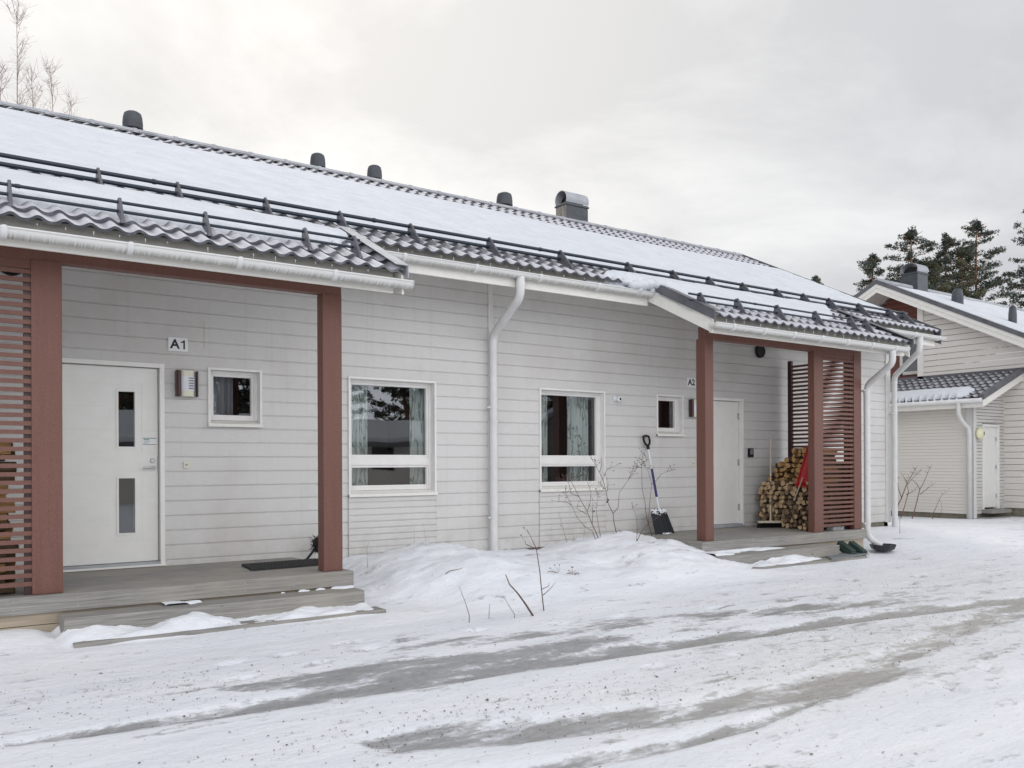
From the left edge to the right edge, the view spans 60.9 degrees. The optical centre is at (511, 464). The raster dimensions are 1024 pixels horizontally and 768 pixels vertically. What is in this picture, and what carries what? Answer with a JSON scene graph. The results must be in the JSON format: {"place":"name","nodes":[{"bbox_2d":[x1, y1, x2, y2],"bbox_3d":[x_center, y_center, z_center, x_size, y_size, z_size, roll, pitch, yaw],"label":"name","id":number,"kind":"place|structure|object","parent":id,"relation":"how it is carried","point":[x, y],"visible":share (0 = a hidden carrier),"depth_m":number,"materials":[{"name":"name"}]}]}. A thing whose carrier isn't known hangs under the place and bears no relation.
{"place":"outdoors","nodes":[
{"label":"outdoors","id":0,"kind":"place"},
{"bbox_2d":[5,570,14,582],"bbox_3d":[-4.285,0.936,7.165,0.341,0.099,0.094,0,0,-34],"label":"firewood log","id":1,"kind":"object","parent":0,"point":[7,573],"visible":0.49,"depth_m":7.22,"materials":[{"name":"brown wood"}]},
{"bbox_2d":[0,516,1023,767],"bbox_3d":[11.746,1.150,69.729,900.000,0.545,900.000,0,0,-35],"label":"snowy ground","id":2,"kind":"structure","parent":0,"point":[964,690],"depth_m":6.12,"materials":[{"name":"white snow"}]},
{"bbox_2d":[0,59,16,99],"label":"birch tree","id":3,"kind":"object","parent":2,"relation":"on","point":[3,73],"visible":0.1,"depth_m":29.47,"materials":[{"name":"plant"}]},
{"bbox_2d":[1,0,32,104],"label":"birch tree","id":4,"kind":"object","parent":2,"relation":"on","point":[19,61],"visible":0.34,"depth_m":30.05,"materials":[{"name":"plant"}]},
{"bbox_2d":[20,62,51,107],"bbox_3d":[-16.416,-6.226,30.023,1.664,15.500,1.433,0,0,34],"label":"birch tree","id":5,"kind":"object","parent":2,"relation":"on","point":[31,77],"visible":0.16,"depth_m":29.97,"materials":[{"name":"plant"}]},
{"bbox_2d":[40,56,63,110],"bbox_3d":[-15.872,-6.326,30.290,1.912,15.695,1.488,0,0,-12],"label":"birch tree","id":6,"kind":"object","parent":2,"relation":"on","point":[47,68],"visible":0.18,"depth_m":30.11,"materials":[{"name":"plant"}]},
{"bbox_2d":[63,89,83,115],"bbox_3d":[-15.592,-6.050,31.235,1.504,15.139,1.428,0,0,-35],"label":"birch tree","id":7,"kind":"object","parent":2,"relation":"on","point":[70,102],"visible":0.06,"depth_m":31.25,"materials":[{"name":"plant"}]},
{"bbox_2d":[0,557,353,631],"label":"porch deck","id":8,"kind":"structure","parent":2,"relation":"on","point":[86,591],"depth_m":7.85,"materials":[{"name":"grey wood"}]},
{"bbox_2d":[0,582,14,593],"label":"firewood log","id":9,"kind":"object","parent":8,"relation":"on","point":[7,590],"visible":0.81,"depth_m":7.12,"materials":[{"name":"brown wood"}]},
{"bbox_2d":[241,558,317,570],"bbox_3d":[-2.361,1.046,9.118,0.919,0.027,0.540,0,0,-35],"label":"doormat","id":10,"kind":"object","parent":8,"relation":"on","point":[258,566],"visible":0.85,"depth_m":9.00,"materials":[{"name":"black rubber"}]},
{"bbox_2d":[306,535,317,558],"bbox_3d":[-2.233,0.925,9.814,0.233,0.275,0.481,0,0,30],"label":"yard brush","id":11,"kind":"object","parent":8,"relation":"on","point":[314,544],"visible":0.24,"depth_m":9.84,"materials":[{"name":"black plastic"}]},
{"bbox_2d":[58,585,363,632],"bbox_3d":[-2.564,1.282,7.748,2.600,0.168,0.295,0,0,-35],"label":"wooden step","id":12,"kind":"object","parent":2,"relation":"on","point":[233,608],"visible":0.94,"depth_m":7.63,"materials":[{"name":"grey wood"}]},
{"bbox_2d":[73,606,385,648],"bbox_3d":[-2.343,1.427,7.552,2.670,0.101,0.230,0,0,-35],"label":"wooden step","id":13,"kind":"object","parent":2,"relation":"on","point":[252,623],"visible":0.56,"depth_m":7.35,"materials":[{"name":"grey wood"}]},
{"bbox_2d":[0,100,946,594],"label":"row house","id":14,"kind":"structure","parent":2,"relation":"on","point":[296,300],"depth_m":10.64,"materials":[{"name":"white paint"}]},
{"bbox_2d":[62,358,165,571],"bbox_3d":[-4.125,0.005,8.869,1.104,2.115,0.155,0,0,-35],"label":"door","id":15,"kind":"structure","parent":14,"relation":"in","point":[94,462],"depth_m":8.88,"materials":[{"name":"white paint"}]},
{"bbox_2d":[168,337,187,351],"bbox_3d":[-3.539,-1.270,9.227,0.200,0.144,0.010,0,0,-35],"label":"house number sign","id":16,"kind":"object","parent":14,"relation":"attached to","point":[177,344],"visible":1,"depth_m":9.22,"materials":[{"name":"white plastic"}]},
{"bbox_2d":[175,370,197,396],"bbox_3d":[-3.448,-0.855,9.236,0.230,0.274,0.101,0,0,-35],"label":"wall lamp","id":17,"kind":"object","parent":14,"relation":"attached to","point":[186,383],"visible":1,"depth_m":9.20,"materials":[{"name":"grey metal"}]},
{"bbox_2d":[213,377,232,414],"bbox_3d":[-3.308,-0.736,9.721,0.374,0.700,0.058,0,0,-35],"label":"curtain","id":18,"kind":"object","parent":14,"relation":"hanging from","point":[222,395],"visible":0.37,"depth_m":9.76,"materials":[{"name":"grey fabric"}]},
{"bbox_2d":[207,367,263,427],"bbox_3d":[-3.076,-0.730,9.624,0.606,0.642,0.185,0,0,-35],"label":"window","id":19,"kind":"structure","parent":14,"relation":"in","point":[255,376],"depth_m":9.66,"materials":[{"name":"paint"}]},
{"bbox_2d":[348,385,367,496],"bbox_3d":[-1.964,-0.317,10.677,0.388,1.550,0.058,0,0,-35],"label":"curtain","id":20,"kind":"object","parent":14,"relation":"hanging from","point":[359,417],"visible":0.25,"depth_m":10.73,"materials":[{"name":"green fabric"}]},
{"bbox_2d":[347,376,437,496],"bbox_3d":[-1.490,-0.330,10.752,1.217,1.441,0.185,0,0,-35],"label":"window","id":21,"kind":"structure","parent":14,"relation":"in","point":[429,460],"depth_m":10.83,"materials":[{"name":"paint"}]},
{"bbox_2d":[409,388,424,489],"bbox_3d":[-1.201,-0.320,11.220,0.262,1.550,0.058,0,0,-35],"label":"curtain","id":22,"kind":"object","parent":14,"relation":"hanging from","point":[417,420],"visible":0.56,"depth_m":11.22,"materials":[{"name":"green fabric"}]},
{"bbox_2d":[539,395,546,491],"bbox_3d":[0.332,-0.326,12.310,0.384,1.550,0.058,0,0,-35],"label":"curtain","id":23,"kind":"object","parent":14,"relation":"hanging from","point":[544,428],"visible":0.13,"depth_m":12.39,"materials":[{"name":"fabric"}]},
{"bbox_2d":[538,388,606,491],"bbox_3d":[0.836,-0.340,12.407,1.215,1.441,0.185,0,0,-35],"label":"window","id":24,"kind":"structure","parent":14,"relation":"in","point":[599,396],"depth_m":12.55,"materials":[{"name":"paint"}]},
{"bbox_2d":[566,396,587,485],"bbox_3d":[0.950,-0.329,12.750,0.402,1.550,0.058,0,0,-35],"label":"curtain","id":25,"kind":"object","parent":14,"relation":"hanging from","point":[577,425],"visible":0.71,"depth_m":12.77,"materials":[{"name":"green fabric"}]},
{"bbox_2d":[613,396,621,401],"bbox_3d":[1.552,-0.963,12.797,0.108,0.087,0.097,0,0,-35],"label":"security camera","id":26,"kind":"object","parent":14,"relation":"attached to","point":[617,399],"visible":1,"depth_m":12.79,"materials":[{"name":"white plastic"}]},
{"bbox_2d":[656,394,684,436],"bbox_3d":[2.413,-0.753,13.531,0.592,0.642,0.185,0,0,-35],"label":"window","id":27,"kind":"structure","parent":14,"relation":"in","point":[678,400],"depth_m":13.63,"materials":[{"name":"paint"}]},
{"bbox_2d":[687,378,695,386],"bbox_3d":[2.836,-1.292,13.765,0.200,0.144,0.010,0,0,-35],"label":"house number sign","id":28,"kind":"object","parent":14,"relation":"attached to","point":[691,382],"visible":1,"depth_m":13.76,"materials":[{"name":"white plastic"}]},
{"bbox_2d":[688,399,695,416],"bbox_3d":[2.899,-0.883,13.753,0.230,0.274,0.101,0,0,-35],"label":"wall lamp","id":29,"kind":"object","parent":14,"relation":"attached to","point":[691,407],"visible":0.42,"depth_m":13.69,"materials":[{"name":"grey metal"}]},
{"bbox_2d":[713,397,744,527],"bbox_3d":[3.378,-0.027,14.209,1.104,2.115,0.155,0,0,-35],"label":"door","id":30,"kind":"structure","parent":14,"relation":"in","point":[728,413],"depth_m":14.36,"materials":[{"name":"white paint"}]},
{"bbox_2d":[748,448,753,456],"bbox_3d":[3.997,-0.192,14.560,0.110,0.150,0.055,0,0,-35],"label":"key box","id":31,"kind":"object","parent":14,"relation":"attached to","point":[750,452],"visible":1,"depth_m":14.53,"materials":[{"name":"black plastic"}]},
{"bbox_2d":[505,574,533,615],"bbox_3d":[0.072,1.284,8.149,0.325,0.531,0.024,0,0,-35],"label":"dry stem","id":32,"kind":"object","parent":2,"relation":"on","point":[526,605],"visible":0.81,"depth_m":8.16,"materials":[{"name":"brown plant"}]},
{"bbox_2d":[520,527,555,610],"bbox_3d":[0.253,1.083,8.471,0.392,0.952,0.093,0,0,-35],"label":"bare shrub","id":33,"kind":"object","parent":2,"relation":"on","point":[539,570],"visible":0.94,"depth_m":8.47,"materials":[{"name":"brown plant"}]},
{"bbox_2d":[548,565,578,574],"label":"dry stem","id":34,"kind":"object","parent":2,"relation":"on","point":[558,571],"visible":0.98,"depth_m":9.71,"materials":[{"name":"brown plant"}]},
{"bbox_2d":[552,473,601,538],"bbox_3d":[0.884,0.655,11.496,0.768,1.122,0.217,0,0,-35],"label":"bare shrub","id":35,"kind":"object","parent":2,"relation":"on","point":[582,503],"visible":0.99,"depth_m":11.56,"materials":[{"name":"brown plant"}]},
{"bbox_2d":[590,454,640,533],"bbox_3d":[1.393,0.525,11.911,0.863,1.319,0.215,0,0,-33],"label":"bare shrub","id":36,"kind":"object","parent":2,"relation":"on","point":[614,484],"visible":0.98,"depth_m":11.89,"materials":[{"name":"brown plant"}]},
{"bbox_2d":[629,448,674,535],"bbox_3d":[2.024,0.477,12.609,0.977,1.409,0.154,0,0,-39],"label":"bare shrub","id":37,"kind":"object","parent":2,"relation":"on","point":[651,483],"visible":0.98,"depth_m":12.54,"materials":[{"name":"brown plant"}]},
{"bbox_2d":[632,502,681,542],"bbox_3d":[1.924,0.929,11.663,0.890,0.866,0.186,0,0,-30],"label":"bare shrub","id":38,"kind":"object","parent":2,"relation":"on","point":[646,525],"visible":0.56,"depth_m":11.53,"materials":[{"name":"brown plant"}]},
{"bbox_2d":[641,526,866,552],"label":"porch deck","id":39,"kind":"structure","parent":2,"relation":"on","point":[730,538],"depth_m":12.80,"materials":[{"name":"grey wood"}]},
{"bbox_2d":[642,435,674,534],"bbox_3d":[2.221,0.317,13.100,0.420,1.532,0.329,0,0,-35],"label":"snow shovel","id":40,"kind":"object","parent":39,"relation":"on","point":[662,524],"visible":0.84,"depth_m":13.04,"materials":[{"name":"black plastic"}]},
{"bbox_2d":[756,438,782,527],"bbox_3d":[4.175,0.300,14.333,0.436,1.463,0.474,0,0,-5],"label":"push broom","id":41,"kind":"object","parent":39,"relation":"on","point":[770,524],"visible":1,"depth_m":14.13,"materials":[{"name":"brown wood"}]},
{"bbox_2d":[776,463,843,525],"bbox_3d":[4.922,0.499,14.377,0.430,1.040,1.040,0,0,-35],"label":"firewood backing","id":42,"kind":"object","parent":39,"relation":"on","point":[834,491],"visible":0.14,"depth_m":13.95,"materials":[{"name":"brown wood"}]},
{"bbox_2d":[792,457,803,462],"bbox_3d":[4.708,-0.074,14.206,0.340,0.093,0.084,-1,5,-33],"label":"firewood log","id":43,"kind":"object","parent":42,"relation":"on","point":[796,459],"visible":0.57,"depth_m":14.13,"materials":[{"name":"brown wood"}]},
{"bbox_2d":[792,448,801,453],"bbox_3d":[4.699,-0.225,14.199,0.340,0.066,0.091,1,-44,-33],"label":"firewood log","id":44,"kind":"object","parent":43,"relation":"on","point":[794,450],"visible":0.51,"depth_m":14.12,"materials":[{"name":"brown wood"}]},
{"bbox_2d":[826,526,843,530],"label":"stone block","id":45,"kind":"structure","parent":39,"relation":"on","point":[833,528],"depth_m":13.54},
{"bbox_2d":[705,543,838,563],"bbox_3d":[3.647,1.251,12.154,2.630,0.181,0.320,0,0,-35],"label":"wooden step","id":46,"kind":"object","parent":2,"relation":"on","point":[750,555],"visible":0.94,"depth_m":12.02,"materials":[{"name":"grey wood"}]},
{"bbox_2d":[751,555,865,568],"bbox_3d":[4.033,1.397,12.078,2.670,0.101,0.250,0,0,-35],"label":"wooden step","id":47,"kind":"object","parent":2,"relation":"on","point":[824,560],"visible":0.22,"depth_m":12.06,"materials":[{"name":"grey wood"}]},
{"bbox_2d":[826,553,867,559],"bbox_3d":[4.899,1.326,12.750,1.325,0.030,0.339,0,0,-39],"label":"floor grate","id":48,"kind":"object","parent":47,"relation":"on","point":[838,556],"visible":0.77,"depth_m":12.57,"materials":[{"name":"grey metal"}]},
{"bbox_2d":[836,541,870,556],"bbox_3d":[5.075,1.291,12.935,0.372,0.291,0.354,0,0,-14],"label":"boot brush","id":49,"kind":"object","parent":48,"relation":"on","point":[852,547],"visible":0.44,"depth_m":12.90,"materials":[{"name":"green plastic"}]},
{"bbox_2d":[811,275,823,284],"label":"pine tree","id":50,"kind":"object","parent":2,"relation":"on","point":[816,279],"visible":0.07,"depth_m":79.68,"materials":[{"name":"green plant"}]},
{"bbox_2d":[852,252,900,295],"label":"pine tree","id":51,"kind":"object","parent":2,"relation":"on","point":[871,262],"visible":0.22,"depth_m":79.70,"materials":[{"name":"green plant"}]},
{"bbox_2d":[869,543,895,551],"bbox_3d":[5.893,1.322,13.813,0.398,0.105,0.404,0,0,-35],"label":"splash bowl","id":52,"kind":"object","parent":2,"relation":"on","point":[885,547],"visible":0.95,"depth_m":13.67,"materials":[{"name":"grey"}]},
{"bbox_2d":[898,467,922,517],"bbox_3d":[9.776,0.721,21.454,0.196,1.352,0.711,0,0,-38],"label":"bare shrub","id":53,"kind":"object","parent":2,"relation":"on","point":[907,483],"visible":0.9,"depth_m":21.48,"materials":[{"name":"brown plant"}]},
{"bbox_2d":[883,225,960,290],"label":"pine tree","id":54,"kind":"object","parent":2,"relation":"on","point":[909,235],"visible":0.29,"depth_m":79.77,"materials":[{"name":"green plant"}]},
{"bbox_2d":[908,465,935,518],"bbox_3d":[9.968,0.760,21.176,0.218,1.492,0.690,0,0,-35],"label":"bare shrub","id":55,"kind":"object","parent":2,"relation":"on","point":[919,492],"visible":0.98,"depth_m":21.24,"materials":[{"name":"brown plant"}]},
{"bbox_2d":[924,261,952,292],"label":"pine tree","id":56,"kind":"object","parent":2,"relation":"on","point":[933,266],"visible":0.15,"depth_m":78.37,"materials":[{"name":"green plant"}]},
{"bbox_2d":[854,263,1023,518],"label":"neighbouring house","id":57,"kind":"structure","parent":2,"relation":"on","point":[951,399],"depth_m":21.79,"materials":[{"name":"beige paint"}]},
{"bbox_2d":[900,344,916,375],"bbox_3d":[11.305,-3.014,24.491,0.046,0.970,0.820,0,0,-35],"label":"window","id":58,"kind":"structure","parent":57,"relation":"in","point":[912,369],"depth_m":24.57,"materials":[{"name":"grey glass"}]},
{"bbox_2d":[976,428,984,439],"bbox_3d":[11.277,-0.739,20.936,0.290,0.290,0.129,0,0,-35],"label":"round wall lamp","id":59,"kind":"object","parent":57,"relation":"attached to","point":[980,433],"visible":1,"depth_m":20.88,"materials":[{"name":"beige glass"}]},
{"bbox_2d":[978,424,999,509],"bbox_3d":[11.752,0.059,21.446,0.820,2.080,0.125,0,0,-35],"label":"door","id":60,"kind":"structure","parent":57,"relation":"in","point":[990,448],"depth_m":21.48,"materials":[{"name":"white paint"}]},
{"bbox_2d":[928,233,971,295],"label":"pine tree","id":61,"kind":"object","parent":2,"relation":"on","point":[947,242],"visible":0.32,"depth_m":79.69,"materials":[{"name":"green plant"}]},
{"bbox_2d":[948,245,987,355],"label":"pine tree","id":62,"kind":"object","parent":2,"relation":"on","point":[969,278],"visible":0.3,"depth_m":79.04,"materials":[{"name":"green plant"}]},
{"bbox_2d":[938,218,1017,362],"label":"pine tree","id":63,"kind":"object","parent":2,"relation":"on","point":[977,227],"visible":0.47,"depth_m":79.16,"materials":[{"name":"green plant"}]},
{"bbox_2d":[993,209,1023,346],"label":"pine tree","id":64,"kind":"object","parent":2,"relation":"on","point":[1014,297],"visible":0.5,"depth_m":80.42,"materials":[{"name":"green plant"}]},
{"bbox_2d":[0,0,1023,362],"label":"sky","id":65,"kind":"structure","parent":0,"point":[802,138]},
{"bbox_2d":[772,485,780,490],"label":"firewood log","id":66,"kind":"object","parent":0,"point":[774,487],"visible":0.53,"depth_m":14.21,"materials":[{"name":"brown wood"}]},
{"bbox_2d":[771,481,780,484],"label":"firewood log","id":67,"kind":"object","parent":66,"relation":"on","point":[775,483],"visible":0.55,"depth_m":14.24,"materials":[{"name":"brown wood"}]},
{"bbox_2d":[767,476,775,480],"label":"firewood log","id":68,"kind":"object","parent":67,"relation":"on","point":[773,478],"visible":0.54,"depth_m":14.51,"materials":[{"name":"brown wood"}]},
{"label":"firewood log","id":69,"kind":"object","parent":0,"visible":0},
{"bbox_2d":[787,500,795,505],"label":"firewood log","id":70,"kind":"object","parent":69,"relation":"on","point":[791,503],"visible":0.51,"depth_m":13.95,"materials":[{"name":"brown wood"}]},
{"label":"firewood log","id":71,"kind":"object","parent":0,"visible":0},
{"bbox_2d":[770,499,778,504],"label":"firewood log","id":72,"kind":"object","parent":71,"relation":"on","point":[772,501],"visible":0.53,"depth_m":14.22,"materials":[{"name":"brown wood"}]},
{"label":"firewood log","id":73,"kind":"object","parent":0,"visible":0},
{"bbox_2d":[799,496,807,500],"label":"firewood log","id":74,"kind":"object","parent":73,"relation":"on","point":[801,498],"visible":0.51,"depth_m":13.78,"materials":[{"name":"brown wood"}]},
{"label":"firewood log","id":75,"kind":"object","parent":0,"visible":0},
{"bbox_2d":[782,495,789,499],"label":"firewood log","id":76,"kind":"object","parent":75,"relation":"on","point":[784,497],"visible":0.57,"depth_m":14.04,"materials":[{"name":"brown wood"}]},
{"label":"firewood log","id":77,"kind":"object","parent":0,"visible":0},
{"bbox_2d":[791,490,798,495],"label":"firewood log","id":78,"kind":"object","parent":77,"relation":"on","point":[793,492],"visible":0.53,"depth_m":13.86,"materials":[{"name":"brown wood"}]},
{"bbox_2d":[793,486,802,491],"bbox_3d":[4.639,0.402,13.949,0.340,0.107,0.072,2,-19,-37],"label":"firewood log","id":79,"kind":"object","parent":78,"relation":"on","point":[795,488],"visible":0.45,"depth_m":13.86,"materials":[{"name":"brown wood"}]},
{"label":"firewood log","id":80,"kind":"object","parent":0,"visible":0},
{"bbox_2d":[780,479,793,486],"bbox_3d":[4.540,0.310,14.231,0.340,0.125,0.108,0,18,-33],"label":"firewood log","id":81,"kind":"object","parent":80,"relation":"on","point":[783,483],"visible":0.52,"depth_m":14.14,"materials":[{"name":"brown wood"}]},
{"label":"firewood log","id":82,"kind":"object","parent":81,"relation":"on","visible":0},
{"bbox_2d":[786,474,795,477],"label":"firewood log","id":83,"kind":"object","parent":82,"relation":"on","point":[791,476],"visible":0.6,"depth_m":14.23,"materials":[{"name":"brown wood"}]},
{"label":"firewood log","id":84,"kind":"object","parent":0,"visible":0},
{"bbox_2d":[782,466,792,471],"bbox_3d":[4.604,0.084,14.344,0.340,0.110,0.079,-1,19,-34],"label":"firewood log","id":85,"kind":"object","parent":84,"relation":"on","point":[785,469],"visible":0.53,"depth_m":14.27,"materials":[{"name":"brown wood"}]},
{"label":"firewood log","id":86,"kind":"object","parent":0,"visible":0},
{"bbox_2d":[785,463,796,467],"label":"firewood log","id":87,"kind":"object","parent":86,"relation":"on","point":[788,465],"visible":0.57,"depth_m":14.21,"materials":[{"name":"brown wood"}]},
{"bbox_2d":[784,457,792,462],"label":"firewood log","id":88,"kind":"object","parent":87,"relation":"on","point":[787,459],"visible":0.51,"depth_m":14.24,"materials":[{"name":"brown wood"}]},
{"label":"firewood log","id":89,"kind":"object","parent":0,"visible":0},
{"bbox_2d":[0,545,18,548],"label":"firewood log","id":90,"kind":"object","parent":89,"relation":"on","point":[9,546],"visible":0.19,"depth_m":7.15,"materials":[{"name":"brown wood"}]},
{"bbox_2d":[0,536,10,540],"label":"firewood log","id":91,"kind":"object","parent":90,"relation":"on","point":[5,538],"visible":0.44,"depth_m":7.11,"materials":[{"name":"brown wood"}]},
{"bbox_2d":[0,521,9,530],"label":"firewood log","id":92,"kind":"object","parent":91,"relation":"on","point":[2,529],"visible":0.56,"depth_m":7.14,"materials":[{"name":"brown wood"}]},
{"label":"firewood log","id":93,"kind":"object","parent":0,"visible":0},
{"bbox_2d":[0,502,14,512],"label":"firewood log","id":94,"kind":"object","parent":93,"relation":"on","point":[7,503],"visible":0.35,"depth_m":7.15,"materials":[{"name":"brown wood"}]},
{"label":"firewood log","id":95,"kind":"object","parent":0,"visible":0},
{"bbox_2d":[0,485,7,494],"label":"firewood log","id":96,"kind":"object","parent":95,"relation":"on","point":[3,486],"visible":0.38,"depth_m":7.11,"materials":[{"name":"brown wood"}]},
{"bbox_2d":[0,477,14,480],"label":"firewood log","id":97,"kind":"object","parent":96,"relation":"on","point":[7,478],"visible":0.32,"depth_m":7.12,"materials":[{"name":"brown wood"}]},
{"bbox_2d":[0,461,16,471],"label":"firewood log","id":98,"kind":"object","parent":97,"relation":"on","point":[7,469],"visible":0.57,"depth_m":7.13,"materials":[{"name":"brown wood"}]},
{"label":"firewood log","id":99,"kind":"object","parent":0,"visible":0},
{"bbox_2d":[0,442,10,453],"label":"firewood log","id":100,"kind":"object","parent":99,"relation":"on","point":[8,444],"visible":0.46,"depth_m":7.14,"materials":[{"name":"brown wood"}]},
{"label":"firewood log","id":101,"kind":"object","parent":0,"visible":0},
{"bbox_2d":[795,445,823,486],"bbox_3d":[4.684,0.011,13.656,0.193,0.692,0.443,0,0,-35],"label":"plastic sled","id":102,"kind":"object","parent":101,"relation":"on","point":[803,473],"visible":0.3,"depth_m":13.73,"materials":[{"name":"red plastic"}]},
{"label":"firewood log","id":103,"kind":"object","parent":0,"visible":0},
{"bbox_2d":[824,477,840,483],"bbox_3d":[5.070,0.240,13.775,0.340,0.115,0.107,-2,-11,-35],"label":"firewood log","id":104,"kind":"object","parent":103,"relation":"on","point":[831,478],"visible":0.34,"depth_m":13.75,"materials":[{"name":"brown wood"}]},
{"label":"firewood log","id":105,"kind":"object","parent":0,"visible":0},
{"bbox_2d":[783,518,790,522],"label":"firewood log","id":106,"kind":"object","parent":105,"relation":"on","point":[787,520],"visible":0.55,"depth_m":14.02,"materials":[{"name":"brown wood"}]},
{"bbox_2d":[781,513,788,518],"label":"firewood log","id":107,"kind":"object","parent":106,"relation":"on","point":[784,516],"visible":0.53,"depth_m":14.05,"materials":[{"name":"brown wood"}]},
{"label":"firewood log","id":108,"kind":"object","parent":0,"visible":0},
{"bbox_2d":[794,514,801,518],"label":"firewood log","id":109,"kind":"object","parent":108,"relation":"on","point":[797,516],"visible":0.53,"depth_m":13.83,"materials":[{"name":"brown wood"}]},
{"label":"firewood log","id":110,"kind":"object","parent":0,"visible":0},
{"label":"firewood log","id":111,"kind":"object","parent":110,"relation":"on","visible":0},
{"bbox_2d":[798,505,807,510],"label":"firewood log","id":112,"kind":"object","parent":111,"relation":"on","point":[800,507],"visible":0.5,"depth_m":13.78,"materials":[{"name":"brown wood"}]},
{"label":"firewood log","id":113,"kind":"object","parent":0,"visible":0},
{"bbox_2d":[784,508,791,514],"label":"firewood log","id":114,"kind":"object","parent":113,"relation":"on","point":[787,511],"visible":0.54,"depth_m":14.00,"materials":[{"name":"brown wood"}]},
{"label":"firewood log","id":115,"kind":"object","parent":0,"visible":0},
{"bbox_2d":[775,508,786,513],"bbox_3d":[4.439,0.762,14.238,0.340,0.087,0.065,-2,-17,-34],"label":"firewood log","id":116,"kind":"object","parent":115,"relation":"on","point":[778,511],"visible":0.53,"depth_m":14.15,"materials":[{"name":"brown wood"}]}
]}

